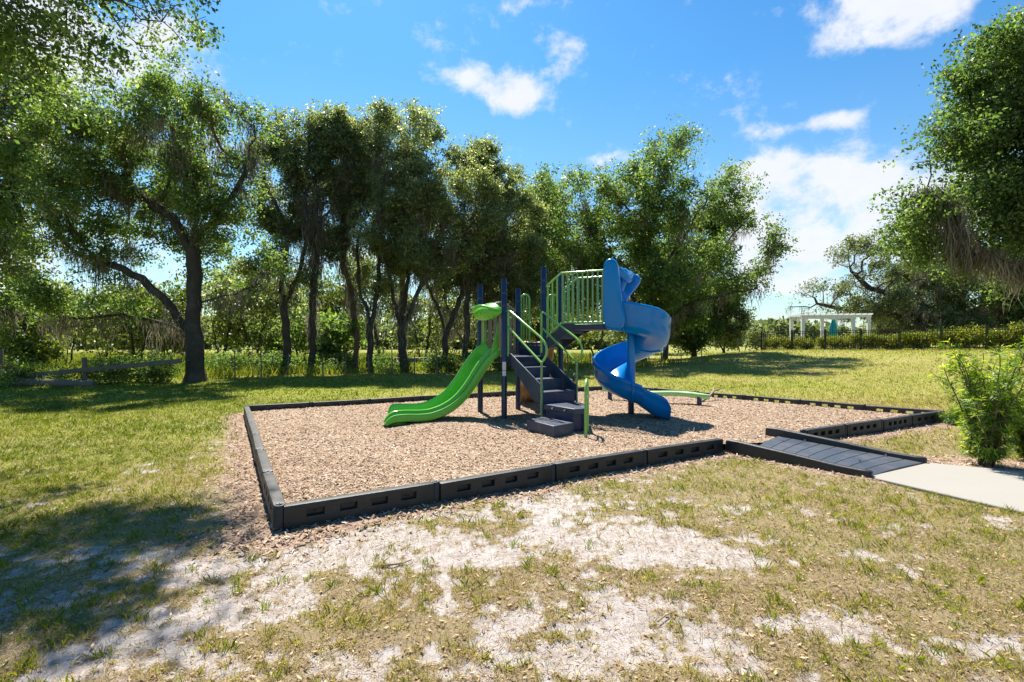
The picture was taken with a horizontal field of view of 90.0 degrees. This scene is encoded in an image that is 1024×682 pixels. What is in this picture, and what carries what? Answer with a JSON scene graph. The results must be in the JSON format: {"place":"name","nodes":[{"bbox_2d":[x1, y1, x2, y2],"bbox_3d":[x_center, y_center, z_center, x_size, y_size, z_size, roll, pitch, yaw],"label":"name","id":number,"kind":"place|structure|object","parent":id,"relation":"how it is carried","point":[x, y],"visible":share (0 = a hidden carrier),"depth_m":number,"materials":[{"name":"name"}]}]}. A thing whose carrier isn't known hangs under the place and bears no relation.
{"place":"outdoors","nodes":[
{"label":"outdoors","id":0,"kind":"place"},
{"bbox_2d":[5,349,744,379],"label":"tall grass","id":1,"kind":"structure","parent":0,"point":[309,372],"depth_m":27.68,"materials":[{"name":"green plant"}]},
{"bbox_2d":[0,344,1023,681],"bbox_3d":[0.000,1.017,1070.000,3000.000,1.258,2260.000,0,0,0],"label":"ground","id":2,"kind":"structure","parent":0,"point":[612,616],"depth_m":3.67,"materials":[{"name":"beige sand"}]},
{"bbox_2d":[0,307,76,367],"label":"bush","id":3,"kind":"object","parent":2,"relation":"on","point":[33,345],"visible":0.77,"depth_m":27.27,"materials":[{"name":"green plant"}]},
{"bbox_2d":[0,34,79,298],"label":"oak tree","id":4,"kind":"object","parent":2,"relation":"on","point":[8,266],"visible":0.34,"depth_m":20.88,"materials":[{"name":"green plant"}]},
{"bbox_2d":[0,268,85,359],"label":"bush","id":5,"kind":"object","parent":2,"relation":"on","point":[67,287],"visible":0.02,"depth_m":30.77,"materials":[{"name":"green plant"}]},
{"bbox_2d":[0,351,91,387],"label":"bush","id":6,"kind":"object","parent":2,"relation":"on","point":[16,372],"visible":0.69,"depth_m":17.90,"materials":[{"name":"green plant"}]},
{"bbox_2d":[7,378,96,386],"bbox_3d":[-16.098,1.476,17.825,3.039,0.352,0.425,0,0,0],"label":"log","id":7,"kind":"object","parent":2,"relation":"on","point":[67,383],"visible":0.6,"depth_m":17.70,"materials":[{"name":"brown wood"}]},
{"bbox_2d":[0,271,106,363],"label":"bush","id":8,"kind":"object","parent":2,"relation":"on","point":[87,332],"visible":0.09,"depth_m":33.59,"materials":[{"name":"green plant"}]},
{"bbox_2d":[0,349,181,383],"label":"wooden rail fence","id":9,"kind":"object","parent":2,"relation":"on","point":[85,369],"visible":0.75,"depth_m":18.18,"materials":[{"name":"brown wood"}]},
{"bbox_2d":[64,346,140,384],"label":"bush","id":10,"kind":"object","parent":2,"relation":"on","point":[105,375],"visible":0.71,"depth_m":18.56,"materials":[{"name":"green plant"}]},
{"bbox_2d":[0,0,228,143],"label":"oak tree","id":11,"kind":"object","parent":2,"relation":"on","point":[11,36],"visible":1,"depth_m":8.81,"materials":[{"name":"green plant"}]},
{"bbox_2d":[77,279,167,358],"bbox_3d":[-28.575,-1.467,37.920,5.897,6.449,5.742,0,0,0],"label":"bush","id":12,"kind":"object","parent":2,"relation":"on","point":[103,335],"visible":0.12,"depth_m":37.24,"materials":[{"name":"green plant"}]},
{"bbox_2d":[73,269,210,360],"bbox_3d":[-23.712,-1.526,33.839,8.488,6.547,4.717,0,0,-21],"label":"bush","id":13,"kind":"object","parent":2,"relation":"on","point":[177,294],"visible":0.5,"depth_m":33.02,"materials":[{"name":"green plant"}]},
{"bbox_2d":[104,344,186,383],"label":"bush","id":14,"kind":"object","parent":2,"relation":"on","point":[161,373],"visible":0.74,"depth_m":19.29,"materials":[{"name":"green plant"}]},
{"bbox_2d":[0,50,296,382],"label":"oak tree","id":15,"kind":"object","parent":2,"relation":"on","point":[186,186],"visible":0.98,"depth_m":19.50,"materials":[{"name":"green plant"}]},
{"bbox_2d":[120,301,215,358],"bbox_3d":[-24.276,-0.799,36.443,5.236,5.131,5.442,0,0,0],"label":"bush","id":16,"kind":"object","parent":2,"relation":"on","point":[164,346],"visible":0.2,"depth_m":35.83,"materials":[{"name":"green plant"}]},
{"bbox_2d":[181,351,226,373],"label":"bush","id":17,"kind":"object","parent":2,"relation":"on","point":[209,366],"visible":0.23,"depth_m":24.48,"materials":[{"name":"green plant"}]},
{"bbox_2d":[209,342,258,373],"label":"bush","id":18,"kind":"object","parent":2,"relation":"on","point":[230,360],"visible":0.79,"depth_m":24.05,"materials":[{"name":"green plant"}]},
{"bbox_2d":[248,422,259,443],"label":"border timber","id":19,"kind":"object","parent":2,"relation":"on","point":[252,428],"visible":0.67,"depth_m":8.13,"materials":[{"name":"grey plastic"}]},
{"bbox_2d":[201,260,308,368],"bbox_3d":[-15.133,-1.526,30.010,6.303,6.646,4.611,0,0,-18],"label":"bush","id":20,"kind":"object","parent":2,"relation":"on","point":[270,309],"visible":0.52,"depth_m":29.54,"materials":[{"name":"green plant"}]},
{"bbox_2d":[201,260,308,358],"bbox_3d":[-18.124,-1.773,34.673,6.187,7.142,7.493,0,0,26],"label":"bush","id":21,"kind":"object","parent":2,"relation":"on","point":[231,329],"visible":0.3,"depth_m":33.77,"materials":[{"name":"green plant"}]},
{"bbox_2d":[252,434,263,464],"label":"border timber","id":22,"kind":"object","parent":2,"relation":"on","point":[257,443],"visible":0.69,"depth_m":6.90,"materials":[{"name":"grey plastic"}]},
{"bbox_2d":[257,449,272,490],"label":"border timber","id":23,"kind":"object","parent":2,"relation":"on","point":[263,464],"visible":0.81,"depth_m":5.85,"materials":[{"name":"grey plastic"}]},
{"bbox_2d":[245,347,294,373],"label":"bush","id":24,"kind":"object","parent":2,"relation":"on","point":[266,365],"visible":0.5,"depth_m":24.61,"materials":[{"name":"green plant"}]},
{"bbox_2d":[263,472,284,530],"bbox_3d":[-2.250,1.534,4.832,0.106,0.332,1.274,0,0,-30],"label":"border timber","id":25,"kind":"object","parent":2,"relation":"on","point":[272,494],"visible":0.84,"depth_m":4.73,"materials":[{"name":"grey plastic"}]},
{"bbox_2d":[253,349,298,373],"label":"bush","id":26,"kind":"object","parent":2,"relation":"on","point":[280,361],"visible":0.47,"depth_m":24.73,"materials":[{"name":"green plant"}]},
{"bbox_2d":[245,402,308,410],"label":"border timber","id":27,"kind":"object","parent":2,"relation":"on","point":[277,406],"visible":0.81,"depth_m":11.24,"materials":[{"name":"grey plastic"}]},
{"bbox_2d":[223,99,352,370],"bbox_3d":[-10.955,-5.293,25.539,6.176,14.122,4.046,0,0,0],"label":"oak tree","id":28,"kind":"object","parent":2,"relation":"on","point":[243,267],"visible":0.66,"depth_m":25.44,"materials":[{"name":"green plant"}]},
{"bbox_2d":[243,298,342,361],"bbox_3d":[-13.890,-0.531,32.906,6.041,4.590,4.544,0,0,-29],"label":"bush","id":29,"kind":"object","parent":2,"relation":"on","point":[298,332],"visible":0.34,"depth_m":32.42,"materials":[{"name":"green plant"}]},
{"bbox_2d":[281,350,308,372],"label":"bush","id":30,"kind":"object","parent":2,"relation":"on","point":[298,359],"visible":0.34,"depth_m":25.58,"materials":[{"name":"green plant"}]},
{"bbox_2d":[264,109,371,371],"bbox_3d":[-9.927,-4.984,26.270,5.222,13.500,3.796,0,0,-21],"label":"oak tree","id":31,"kind":"object","parent":2,"relation":"on","point":[322,246],"visible":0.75,"depth_m":25.62,"materials":[{"name":"green plant"}]},
{"bbox_2d":[304,352,356,373],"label":"bush","id":32,"kind":"object","parent":2,"relation":"on","point":[330,364],"visible":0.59,"depth_m":24.98,"materials":[{"name":"green plant"}]},
{"bbox_2d":[289,252,381,346],"bbox_3d":[-14.248,-2.785,39.593,6.875,9.040,7.124,0,0,-39],"label":"bush","id":33,"kind":"object","parent":2,"relation":"on","point":[326,298],"visible":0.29,"depth_m":38.58,"materials":[{"name":"green plant"}]},
{"bbox_2d":[309,399,367,406],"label":"border timber","id":34,"kind":"object","parent":2,"relation":"on","point":[340,402],"visible":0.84,"depth_m":11.87,"materials":[{"name":"grey plastic"}]},
{"bbox_2d":[305,307,374,365],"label":"bush","id":35,"kind":"object","parent":2,"relation":"on","point":[333,333],"visible":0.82,"depth_m":26.79,"materials":[{"name":"green plant"}]},
{"bbox_2d":[331,350,364,371],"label":"bush","id":36,"kind":"object","parent":2,"relation":"on","point":[349,360],"visible":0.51,"depth_m":26.40,"materials":[{"name":"green plant"}]},
{"bbox_2d":[298,98,400,369],"bbox_3d":[-8.745,-5.359,27.396,5.445,14.283,3.631,0,0,-19],"label":"oak tree","id":37,"kind":"object","parent":2,"relation":"on","point":[353,312],"visible":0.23,"depth_m":26.55,"materials":[{"name":"green plant"}]},
{"bbox_2d":[272,481,433,530],"bbox_3d":[-1.393,1.534,4.655,1.428,0.332,0.106,0,0,-31],"label":"border timber","id":38,"kind":"object","parent":2,"relation":"on","point":[297,514],"visible":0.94,"depth_m":4.59,"materials":[{"name":"grey plastic"}]},
{"bbox_2d":[328,246,399,354],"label":"bush","id":39,"kind":"object","parent":2,"relation":"on","point":[376,340],"visible":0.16,"depth_m":41.94,"materials":[{"name":"green plant"}]},
{"bbox_2d":[305,96,444,371],"bbox_3d":[-6.764,-5.353,26.314,6.738,14.233,3.781,0,0,0],"label":"oak tree","id":40,"kind":"object","parent":2,"relation":"on","point":[367,150],"visible":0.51,"depth_m":25.85,"materials":[{"name":"green plant"}]},
{"bbox_2d":[362,351,421,372],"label":"bush","id":41,"kind":"object","parent":2,"relation":"on","point":[387,365],"visible":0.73,"depth_m":25.24,"materials":[{"name":"green plant"}]},
{"bbox_2d":[368,396,419,403],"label":"border timber","id":42,"kind":"object","parent":2,"relation":"on","point":[395,399],"visible":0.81,"depth_m":12.51,"materials":[{"name":"grey plastic"}]},
{"bbox_2d":[362,97,449,365],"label":"oak tree","id":43,"kind":"object","parent":2,"relation":"on","point":[437,131],"visible":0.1,"depth_m":28.29,"materials":[{"name":"green plant"}]},
{"bbox_2d":[379,282,475,356],"bbox_3d":[-5.910,-1.588,37.740,7.393,7.101,5.512,0,0,-21],"label":"bush","id":44,"kind":"object","parent":2,"relation":"on","point":[432,323],"visible":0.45,"depth_m":37.66,"materials":[{"name":"green plant"}]},
{"bbox_2d":[346,146,517,372],"bbox_3d":[-3.854,-3.898,24.985,8.444,11.345,3.415,0,0,0],"label":"oak tree","id":45,"kind":"object","parent":2,"relation":"on","point":[427,257],"visible":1,"depth_m":24.71,"materials":[{"name":"green plant"}]},
{"bbox_2d":[417,344,449,372],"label":"bush","id":46,"kind":"object","parent":2,"relation":"on","point":[430,366],"visible":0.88,"depth_m":25.39,"materials":[{"name":"green plant"}]},
{"bbox_2d":[0,314,872,349],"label":"distant woods","id":47,"kind":"object","parent":2,"relation":"on","point":[780,326],"visible":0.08,"depth_m":99.62,"materials":[{"name":"green plant"}]},
{"bbox_2d":[429,349,463,371],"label":"bush","id":48,"kind":"object","parent":2,"relation":"on","point":[451,367],"visible":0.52,"depth_m":26.19,"materials":[{"name":"green plant"}]},
{"bbox_2d":[417,286,498,354],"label":"bush","id":49,"kind":"object","parent":2,"relation":"on","point":[475,342],"visible":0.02,"depth_m":43.22,"materials":[{"name":"green plant"}]},
{"bbox_2d":[234,349,701,378],"bbox_3d":[-0.673,1.031,24.360,22.618,1.342,0.291,0,0,-16],"label":"wire fence","id":50,"kind":"object","parent":2,"relation":"on","point":[368,362],"visible":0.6,"depth_m":22.68,"materials":[{"name":"grey metal"}]},
{"bbox_2d":[410,146,557,370],"bbox_3d":[-1.822,-4.270,27.074,8.500,12.058,3.541,0,0,9],"label":"oak tree","id":51,"kind":"object","parent":2,"relation":"on","point":[532,246],"visible":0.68,"depth_m":26.83,"materials":[{"name":"green plant"}]},
{"bbox_2d":[468,391,510,397],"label":"border timber","id":52,"kind":"object","parent":2,"relation":"on","point":[487,394],"visible":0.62,"depth_m":13.78,"materials":[{"name":"grey plastic"}]},
{"bbox_2d":[431,131,552,360],"bbox_3d":[-1.212,-4.843,28.010,6.958,13.210,3.036,0,0,0],"label":"oak tree","id":53,"kind":"object","parent":2,"relation":"on","point":[493,296],"visible":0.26,"depth_m":27.66,"materials":[{"name":"green plant"}]},
{"bbox_2d":[432,464,551,502],"bbox_3d":[-0.185,1.534,5.382,1.425,0.332,0.106,0,0,-32],"label":"border timber","id":54,"kind":"object","parent":2,"relation":"on","point":[475,485],"visible":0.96,"depth_m":5.33,"materials":[{"name":"grey plastic"}]},
{"bbox_2d":[0,394,1023,681],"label":"dry thatch","id":55,"kind":"object","parent":2,"relation":"on","point":[504,606],"visible":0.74,"depth_m":3.30,"materials":[{"name":"beige plant"}]},
{"bbox_2d":[0,410,1023,681],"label":"leaf litter","id":56,"kind":"object","parent":2,"relation":"on","point":[582,600],"visible":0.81,"depth_m":3.00,"materials":[{"name":"brown plant"}]},
{"bbox_2d":[470,169,557,337],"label":"oak tree","id":57,"kind":"object","parent":2,"relation":"on","point":[518,227],"visible":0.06,"depth_m":28.84,"materials":[{"name":"green plant"}]},
{"bbox_2d":[501,171,611,341],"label":"shade tree","id":58,"kind":"object","parent":2,"relation":"on","point":[537,327],"visible":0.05,"depth_m":37.41,"materials":[{"name":"green plant"}]},
{"bbox_2d":[524,307,605,354],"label":"bush","id":59,"kind":"object","parent":2,"relation":"on","point":[592,333],"visible":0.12,"depth_m":44.60,"materials":[{"name":"green plant"}]},
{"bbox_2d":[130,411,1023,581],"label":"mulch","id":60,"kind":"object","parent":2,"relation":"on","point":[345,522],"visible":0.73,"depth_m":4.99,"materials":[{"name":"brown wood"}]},
{"bbox_2d":[251,390,908,510],"bbox_3d":[1.402,1.503,10.549,12.045,0.107,7.754,0,0,-29],"label":"wood chip bed","id":61,"kind":"object","parent":2,"relation":"on","point":[597,434],"visible":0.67,"depth_m":8.17,"materials":[{"name":"brown wood"}]},
{"bbox_2d":[383,258,670,437],"bbox_3d":[0.527,0.062,9.882,4.109,3.277,4.924,0,0,41],"label":"play structure","id":62,"kind":"object","parent":61,"relation":"on","point":[546,383],"visible":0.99,"depth_m":9.85,"materials":[{"name":"plastic"}]},
{"bbox_2d":[602,387,709,404],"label":"balance beam","id":63,"kind":"structure","parent":61,"relation":"on","point":[699,396],"depth_m":11.99,"materials":[{"name":"green plastic"}]},
{"bbox_2d":[548,449,642,482],"bbox_3d":[1.018,1.534,6.113,1.433,0.332,0.106,0,0,-31],"label":"border timber","id":64,"kind":"object","parent":2,"relation":"on","point":[618,461],"visible":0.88,"depth_m":6.06,"materials":[{"name":"grey plastic"}]},
{"bbox_2d":[565,306,626,355],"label":"bush","id":65,"kind":"object","parent":2,"relation":"on","point":[623,334],"visible":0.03,"depth_m":49.13,"materials":[{"name":"green plant"}]},
{"bbox_2d":[603,331,626,346],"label":"bush","id":66,"kind":"object","parent":2,"relation":"on","point":[610,338],"visible":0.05,"depth_m":59.47,"materials":[{"name":"green plant"}]},
{"bbox_2d":[519,113,804,363],"bbox_3d":[8.509,-5.862,31.164,17.733,14.921,8.474,0,0,0],"label":"oak tree","id":67,"kind":"object","parent":2,"relation":"on","point":[662,274],"visible":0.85,"depth_m":30.20,"materials":[{"name":"green plant"}]},
{"bbox_2d":[640,438,722,465],"bbox_3d":[2.296,1.534,6.884,1.569,0.332,0.106,0,0,-31],"label":"border timber","id":68,"kind":"object","parent":2,"relation":"on","point":[666,453],"visible":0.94,"depth_m":6.82,"materials":[{"name":"grey plastic"}]},
{"bbox_2d":[626,200,737,360],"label":"oak tree","id":69,"kind":"object","parent":2,"relation":"on","point":[701,317],"visible":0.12,"depth_m":34.99,"materials":[{"name":"green plant"}]},
{"bbox_2d":[668,274,744,356],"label":"tree","id":70,"kind":"object","parent":2,"relation":"on","point":[689,341],"visible":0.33,"depth_m":43.84,"materials":[{"name":"green plant"}]},
{"bbox_2d":[696,391,742,399],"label":"border timber","id":71,"kind":"object","parent":2,"relation":"on","point":[738,396],"visible":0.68,"depth_m":13.44,"materials":[{"name":"grey plastic"}]},
{"bbox_2d":[707,272,757,353],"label":"tree","id":72,"kind":"object","parent":2,"relation":"on","point":[733,333],"visible":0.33,"depth_m":45.16,"materials":[{"name":"green plant"}]},
{"bbox_2d":[709,318,780,350],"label":"bush","id":73,"kind":"object","parent":2,"relation":"on","point":[753,333],"visible":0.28,"depth_m":61.19,"materials":[{"name":"green plant"}]},
{"bbox_2d":[743,394,797,403],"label":"border timber","id":74,"kind":"object","parent":2,"relation":"on","point":[770,399],"visible":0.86,"depth_m":12.59,"materials":[{"name":"grey plastic"}]},
{"bbox_2d":[800,424,844,438],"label":"border timber","id":75,"kind":"object","parent":2,"relation":"on","point":[833,431],"visible":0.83,"depth_m":8.23,"materials":[{"name":"grey plastic"}]},
{"bbox_2d":[726,427,926,477],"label":"access ramp","id":76,"kind":"structure","parent":2,"relation":"on","point":[805,449],"depth_m":6.84,"materials":[{"name":"grey plastic"}]},
{"bbox_2d":[788,313,872,348],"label":"pergola","id":77,"kind":"object","parent":2,"relation":"on","point":[836,316],"visible":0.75,"depth_m":42.47,"materials":[{"name":"white paint"}]},
{"bbox_2d":[798,399,862,409],"bbox_3d":[7.216,1.534,11.650,0.106,0.332,1.322,0,0,-41],"label":"border timber","id":78,"kind":"object","parent":2,"relation":"on","point":[832,404],"visible":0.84,"depth_m":11.59,"materials":[{"name":"grey plastic"}]},
{"bbox_2d":[843,333,867,349],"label":"hedge plant","id":79,"kind":"object","parent":2,"relation":"on","point":[851,337],"visible":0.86,"depth_m":34.33,"materials":[{"name":"green plant"}]},
{"bbox_2d":[841,419,880,435],"bbox_3d":[5.959,1.534,8.751,1.120,0.332,0.106,0,0,-28],"label":"border timber","id":80,"kind":"object","parent":2,"relation":"on","point":[864,427],"visible":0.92,"depth_m":8.71,"materials":[{"name":"grey plastic"}]},
{"bbox_2d":[856,332,881,348],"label":"hedge plant","id":81,"kind":"object","parent":2,"relation":"on","point":[871,337],"visible":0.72,"depth_m":33.88,"materials":[{"name":"green plant"}]},
{"bbox_2d":[785,229,988,346],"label":"oak tree","id":82,"kind":"object","parent":2,"relation":"on","point":[881,309],"visible":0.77,"depth_m":45.90,"materials":[{"name":"green plant"}]},
{"bbox_2d":[879,334,903,349],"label":"hedge plant","id":83,"kind":"object","parent":2,"relation":"on","point":[889,343],"visible":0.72,"depth_m":33.19,"materials":[{"name":"green plant"}]},
{"bbox_2d":[760,325,1023,349],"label":"pool fence","id":84,"kind":"object","parent":2,"relation":"on","point":[941,330],"visible":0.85,"depth_m":33.09,"materials":[{"name":"black metal"}]},
{"bbox_2d":[878,415,910,430],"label":"border timber","id":85,"kind":"object","parent":2,"relation":"on","point":[891,423],"visible":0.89,"depth_m":9.21,"materials":[{"name":"grey plastic"}]},
{"bbox_2d":[862,404,940,413],"bbox_3d":[8.072,1.534,10.666,0.106,0.332,1.338,0,0,-41],"label":"border timber","id":86,"kind":"object","parent":2,"relation":"on","point":[885,409],"visible":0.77,"depth_m":10.69,"materials":[{"name":"grey plastic"}]},
{"bbox_2d":[894,330,929,349],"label":"hedge plant","id":87,"kind":"object","parent":2,"relation":"on","point":[907,336],"visible":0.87,"depth_m":32.34,"materials":[{"name":"green plant"}]},
{"bbox_2d":[859,261,987,346],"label":"oak tree","id":88,"kind":"object","parent":2,"relation":"on","point":[880,328],"visible":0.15,"depth_m":47.76,"materials":[{"name":"green plant"}]},
{"bbox_2d":[908,411,944,426],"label":"border timber","id":89,"kind":"object","parent":2,"relation":"on","point":[918,419],"visible":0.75,"depth_m":9.73,"materials":[{"name":"grey plastic"}]},
{"bbox_2d":[857,1,1023,314],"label":"oak tree","id":90,"kind":"object","parent":2,"relation":"on","point":[982,136],"visible":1,"depth_m":12.82,"materials":[{"name":"green plant"}]},
{"bbox_2d":[931,327,964,349],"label":"hedge plant","id":91,"kind":"object","parent":2,"relation":"on","point":[948,334],"visible":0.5,"depth_m":31.35,"materials":[{"name":"green plant"}]},
{"bbox_2d":[935,406,965,424],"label":"sprig","id":92,"kind":"object","parent":2,"relation":"on","point":[951,417],"visible":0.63,"depth_m":9.68,"materials":[{"name":"green plant"}]},
{"bbox_2d":[946,325,982,349],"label":"hedge plant","id":93,"kind":"object","parent":2,"relation":"on","point":[969,342],"visible":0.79,"depth_m":30.61,"materials":[{"name":"green plant"}]},
{"bbox_2d":[922,272,1023,346],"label":"oak tree","id":94,"kind":"object","parent":2,"relation":"on","point":[984,323],"visible":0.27,"depth_m":45.69,"materials":[{"name":"green plant"}]},
{"bbox_2d":[925,335,1023,466],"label":"shrub","id":95,"kind":"object","parent":2,"relation":"on","point":[977,408],"visible":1,"depth_m":6.39,"materials":[{"name":"green plant"}]},
{"bbox_2d":[959,322,989,348],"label":"hedge plant","id":96,"kind":"object","parent":2,"relation":"on","point":[979,336],"visible":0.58,"depth_m":30.50,"materials":[{"name":"green plant"}]},
{"bbox_2d":[978,329,1006,349],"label":"hedge plant","id":97,"kind":"object","parent":2,"relation":"on","point":[993,341],"visible":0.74,"depth_m":29.86,"materials":[{"name":"green plant"}]},
{"bbox_2d":[969,255,1023,345],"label":"oak tree","id":98,"kind":"object","parent":2,"relation":"on","point":[1019,304],"visible":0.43,"depth_m":45.19,"materials":[{"name":"green plant"}]},
{"bbox_2d":[984,326,1022,348],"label":"hedge plant","id":99,"kind":"object","parent":2,"relation":"on","point":[1003,334],"visible":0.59,"depth_m":29.67,"materials":[{"name":"green plant"}]},
{"bbox_2d":[986,375,1023,459],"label":"shrub","id":100,"kind":"object","parent":2,"relation":"on","point":[1019,450],"visible":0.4,"depth_m":6.75,"materials":[{"name":"green plant"}]},
{"bbox_2d":[1001,320,1023,346],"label":"hedge plant","id":101,"kind":"object","parent":2,"relation":"on","point":[1012,326],"visible":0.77,"depth_m":29.32,"materials":[{"name":"green plant"}]},
{"bbox_2d":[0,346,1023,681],"bbox_3d":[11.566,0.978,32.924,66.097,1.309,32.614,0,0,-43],"label":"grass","id":102,"kind":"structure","parent":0,"point":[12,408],"depth_m":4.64,"materials":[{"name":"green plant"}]},
{"bbox_2d":[0,0,1023,336],"label":"sky","id":103,"kind":"structure","parent":0,"point":[814,93],"materials":[{"name":"blue"}]},
{"bbox_2d":[871,463,1023,513],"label":"path","id":104,"kind":"structure","parent":0,"point":[991,487],"depth_m":5.66,"materials":[{"name":"concrete"}]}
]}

